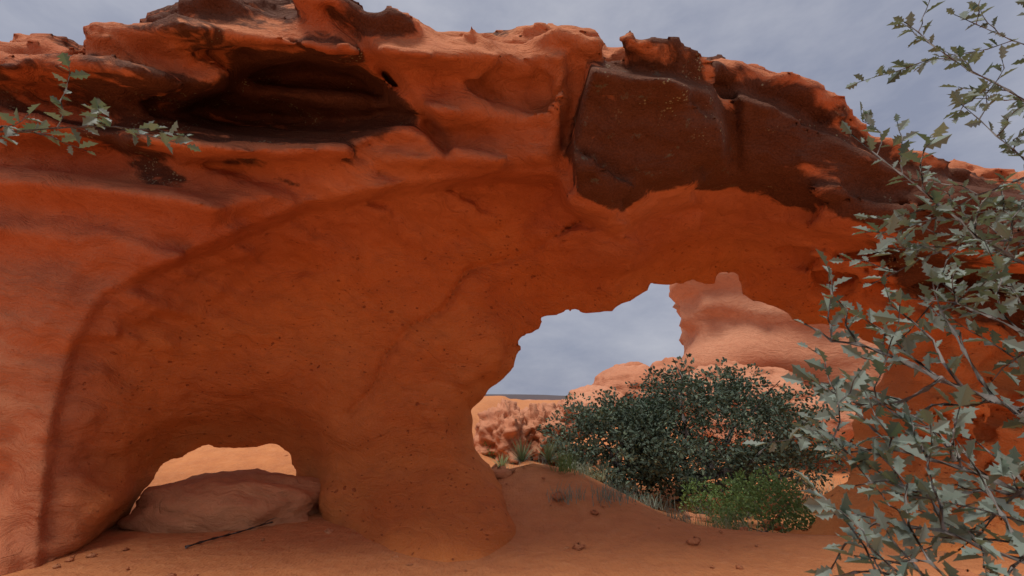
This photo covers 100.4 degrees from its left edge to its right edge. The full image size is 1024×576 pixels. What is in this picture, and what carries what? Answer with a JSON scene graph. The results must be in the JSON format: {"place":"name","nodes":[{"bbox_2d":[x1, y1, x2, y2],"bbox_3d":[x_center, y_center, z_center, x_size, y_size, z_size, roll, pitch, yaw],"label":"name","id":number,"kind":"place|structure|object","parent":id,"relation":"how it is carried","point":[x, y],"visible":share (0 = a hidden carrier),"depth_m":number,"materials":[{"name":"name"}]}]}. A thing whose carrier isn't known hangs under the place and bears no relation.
{"place":"outdoors","nodes":[
{"label":"outdoors","id":0,"kind":"place"},
{"bbox_2d":[0,0,1023,395],"label":"sky","id":1,"kind":"structure","parent":0,"point":[827,42],"materials":[{"name":"grey"}]},
{"bbox_2d":[2,396,1023,575],"bbox_3d":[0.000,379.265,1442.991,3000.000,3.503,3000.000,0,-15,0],"label":"ground","id":2,"kind":"structure","parent":0,"point":[630,538],"depth_m":4.51,"materials":[{"name":"orange sand"}]},
{"bbox_2d":[117,468,320,532],"bbox_3d":[-3.775,2.977,5.661,2.394,0.964,1.557,0,-15,0],"label":"boulder","id":3,"kind":"object","parent":2,"relation":"on","point":[237,500],"visible":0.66,"depth_m":5.22,"materials":[{"name":"stone"}]},
{"bbox_2d":[185,518,273,548],"bbox_3d":[-3.090,2.782,4.927,0.035,0.091,1.192,-8,-17,28],"label":"dead stick","id":4,"kind":"object","parent":2,"relation":"on","point":[213,538],"visible":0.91,"depth_m":4.74,"materials":[{"name":"brown wood"}]},
{"bbox_2d":[489,452,509,466],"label":"yucca","id":5,"kind":"object","parent":2,"relation":"on","point":[502,462],"visible":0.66,"depth_m":7.69,"materials":[{"name":"green plant"}]},
{"bbox_2d":[473,398,530,463],"bbox_3d":[-0.243,4.142,11.672,1.653,2.178,2.904,0,-15,0],"label":"outcrop","id":6,"kind":"object","parent":2,"relation":"on","point":[500,426],"visible":0.63,"depth_m":10.85,"materials":[{"name":"orange stone"}]},
{"bbox_2d":[0,0,1023,575],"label":"oak","id":7,"kind":"object","parent":2,"relation":"on","point":[962,396],"depth_m":0.51,"materials":[{"name":"green plant"}]},
{"bbox_2d":[0,0,1023,575],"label":"arch rock","id":8,"kind":"object","parent":2,"relation":"on","point":[352,252],"visible":0.88,"depth_m":4.65,"materials":[{"name":"stone"}]},
{"bbox_2d":[47,455,980,575],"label":"loose stones","id":9,"kind":"object","parent":2,"relation":"on","point":[502,472],"visible":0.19,"depth_m":5.04,"materials":[{"name":"stone"}]},
{"bbox_2d":[502,436,541,462],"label":"yucca","id":10,"kind":"object","parent":2,"relation":"on","point":[521,457],"visible":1,"depth_m":6.94,"materials":[{"name":"green plant"}]},
{"bbox_2d":[485,394,564,399],"bbox_3d":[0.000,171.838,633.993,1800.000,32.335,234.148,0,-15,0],"label":"mesa","id":11,"kind":"structure","parent":2,"relation":"on","point":[532,397],"depth_m":555.43,"materials":[{"name":"grey stone"}]},
{"bbox_2d":[520,402,567,465],"bbox_3d":[0.767,4.328,12.163,1.621,2.089,2.692,0,-15,0],"label":"outcrop","id":12,"kind":"object","parent":2,"relation":"on","point":[535,415],"visible":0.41,"depth_m":11.45,"materials":[{"name":"orange stone"}]},
{"bbox_2d":[526,437,567,462],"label":"yucca","id":13,"kind":"object","parent":2,"relation":"on","point":[549,452],"visible":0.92,"depth_m":6.75,"materials":[{"name":"green plant"}]},
{"bbox_2d":[543,449,580,472],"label":"grass tuft","id":14,"kind":"object","parent":2,"relation":"on","point":[563,467],"visible":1,"depth_m":6.47,"materials":[{"name":"green plant"}]},
{"bbox_2d":[546,479,595,503],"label":"grass tuft","id":15,"kind":"object","parent":2,"relation":"on","point":[569,491],"depth_m":5.63,"materials":[{"name":"plant"}]},
{"bbox_2d":[556,399,589,440],"bbox_3d":[2.248,4.935,16.049,1.652,1.503,3.434,0,-15,0],"label":"outcrop","id":16,"kind":"object","parent":2,"relation":"on","point":[561,402],"visible":0.29,"depth_m":15.44,"materials":[{"name":"orange stone"}]},
{"bbox_2d":[566,461,596,478],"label":"sage shrub","id":17,"kind":"object","parent":2,"relation":"on","point":[581,468],"visible":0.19,"depth_m":8.67,"materials":[{"name":"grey plant"}]},
{"bbox_2d":[572,459,608,477],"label":"grass tuft","id":18,"kind":"object","parent":2,"relation":"on","point":[582,469],"depth_m":6.65,"materials":[{"name":"green plant"}]},
{"bbox_2d":[577,462,612,483],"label":"grass tuft","id":19,"kind":"object","parent":2,"relation":"on","point":[599,478],"visible":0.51,"depth_m":7.43,"materials":[{"name":"green plant"}]},
{"bbox_2d":[568,385,625,413],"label":"dome","id":20,"kind":"structure","parent":2,"relation":"on","point":[587,390],"depth_m":23.14,"materials":[{"name":"orange stone"}]},
{"bbox_2d":[537,386,679,507],"bbox_3d":[2.283,3.763,10.044,3.330,2.835,4.024,0,-15,0],"label":"bush","id":21,"kind":"object","parent":2,"relation":"on","point":[592,422],"depth_m":9.45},
{"bbox_2d":[585,476,636,506],"bbox_3d":[1.331,2.788,5.925,0.853,0.273,0.968,-4,-15,15],"label":"grass tuft","id":22,"kind":"object","parent":2,"relation":"on","point":[611,494],"visible":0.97,"depth_m":5.85,"materials":[{"name":"plant"}]},
{"bbox_2d":[592,363,674,403],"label":"dome","id":23,"kind":"structure","parent":2,"relation":"on","point":[616,376],"depth_m":25.59,"materials":[{"name":"orange stone"}]},
{"bbox_2d":[624,362,642,365],"bbox_3d":[7.890,5.551,27.370,1.493,1.661,1.642,0,-15,0],"label":"distant rock","id":24,"kind":"object","parent":23,"relation":"on","point":[632,363],"visible":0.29,"depth_m":27.11,"materials":[{"name":"orange stone"}]},
{"bbox_2d":[630,492,662,509],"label":"grass tuft","id":25,"kind":"object","parent":2,"relation":"on","point":[647,500],"visible":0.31,"depth_m":7.83,"materials":[{"name":"grey plant"}]},
{"bbox_2d":[637,490,680,512],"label":"grass tuft","id":26,"kind":"object","parent":2,"relation":"on","point":[660,503],"depth_m":6.94,"materials":[{"name":"grey plant"}]},
{"bbox_2d":[650,357,685,415],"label":"dome","id":27,"kind":"structure","parent":2,"relation":"on","point":[660,365],"depth_m":30.23,"materials":[{"name":"orange stone"}]},
{"bbox_2d":[660,504,700,523],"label":"grass tuft","id":28,"kind":"object","parent":2,"relation":"on","point":[679,515],"visible":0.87,"depth_m":6.27,"materials":[{"name":"grey plant"}]},
{"bbox_2d":[678,476,730,520],"bbox_3d":[3.534,3.911,7.890,0.966,0.845,1.010,0,-15,0],"label":"green shrub","id":29,"kind":"object","parent":2,"relation":"on","point":[711,495],"depth_m":7.87,"materials":[{"name":"green plant"}]},
{"bbox_2d":[592,353,853,511],"bbox_3d":[5.096,3.705,10.288,6.152,4.054,5.215,0,-15,0],"label":"bush","id":30,"kind":"object","parent":2,"relation":"on","point":[724,398],"depth_m":9.39,"materials":[{"name":"green plant"}]},
{"bbox_2d":[681,509,788,532],"bbox_3d":[2.962,3.253,5.984,1.370,0.271,1.402,0,-15,0],"label":"grass tuft","id":31,"kind":"object","parent":2,"relation":"on","point":[726,523],"visible":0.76,"depth_m":5.99,"materials":[{"name":"green plant"}]},
{"bbox_2d":[678,360,804,451],"bbox_3d":[9.900,5.003,18.280,4.992,3.763,5.414,0,-15,0],"label":"rock formation","id":32,"kind":"object","parent":2,"relation":"on","point":[773,377],"visible":0.2,"depth_m":16.95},
{"bbox_2d":[725,481,770,519],"bbox_3d":[4.388,4.041,8.035,0.943,0.791,0.838,0,-15,0],"label":"green shrub","id":33,"kind":"object","parent":2,"relation":"on","point":[746,500],"visible":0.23,"depth_m":8.04,"materials":[{"name":"green plant"}]},
{"bbox_2d":[734,416,781,446],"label":"outcrop block","id":34,"kind":"structure","parent":2,"relation":"on","point":[751,433],"depth_m":13.91,"materials":[{"name":"orange stone"}]},
{"bbox_2d":[705,465,815,532],"bbox_3d":[3.952,3.440,6.767,1.777,1.175,1.922,0,-15,0],"label":"green shrub","id":35,"kind":"object","parent":2,"relation":"on","point":[779,489],"depth_m":6.59,"materials":[{"name":"green plant"}]},
{"bbox_2d":[740,385,815,417],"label":"outcrop block","id":36,"kind":"structure","parent":2,"relation":"on","point":[797,388],"depth_m":14.80,"materials":[{"name":"orange stone"}]},
{"bbox_2d":[765,495,815,513],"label":"grass tuft","id":37,"kind":"object","parent":2,"relation":"on","point":[797,503],"visible":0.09,"depth_m":8.85,"materials":[{"name":"green plant"}]},
{"bbox_2d":[769,471,827,510],"bbox_3d":[6.465,4.604,9.674,1.335,0.887,1.401,0,-15,0],"label":"sage shrub","id":38,"kind":"object","parent":2,"relation":"on","point":[805,484],"visible":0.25,"depth_m":9.41,"materials":[{"name":"green plant"}]},
{"bbox_2d":[800,475,841,494],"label":"grass tuft","id":39,"kind":"object","parent":2,"relation":"on","point":[827,485],"visible":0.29,"depth_m":11.27,"materials":[{"name":"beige plant"}]},
{"bbox_2d":[791,395,855,444],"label":"outcrop block","id":40,"kind":"structure","parent":2,"relation":"on","point":[848,435],"depth_m":13.83,"materials":[{"name":"orange stone"}]},
{"bbox_2d":[669,170,1023,440],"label":"outcrop","id":41,"kind":"object","parent":2,"relation":"on","point":[724,317],"visible":0.09,"depth_m":20.05,"materials":[{"name":"orange stone"}]},
{"bbox_2d":[834,401,860,461],"bbox_3d":[11.973,5.282,15.736,2.534,2.538,2.251,0,-15,0],"label":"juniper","id":42,"kind":"object","parent":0,"point":[836,453],"depth_m":15.47,"materials":[{"name":"green plant"}]}
]}

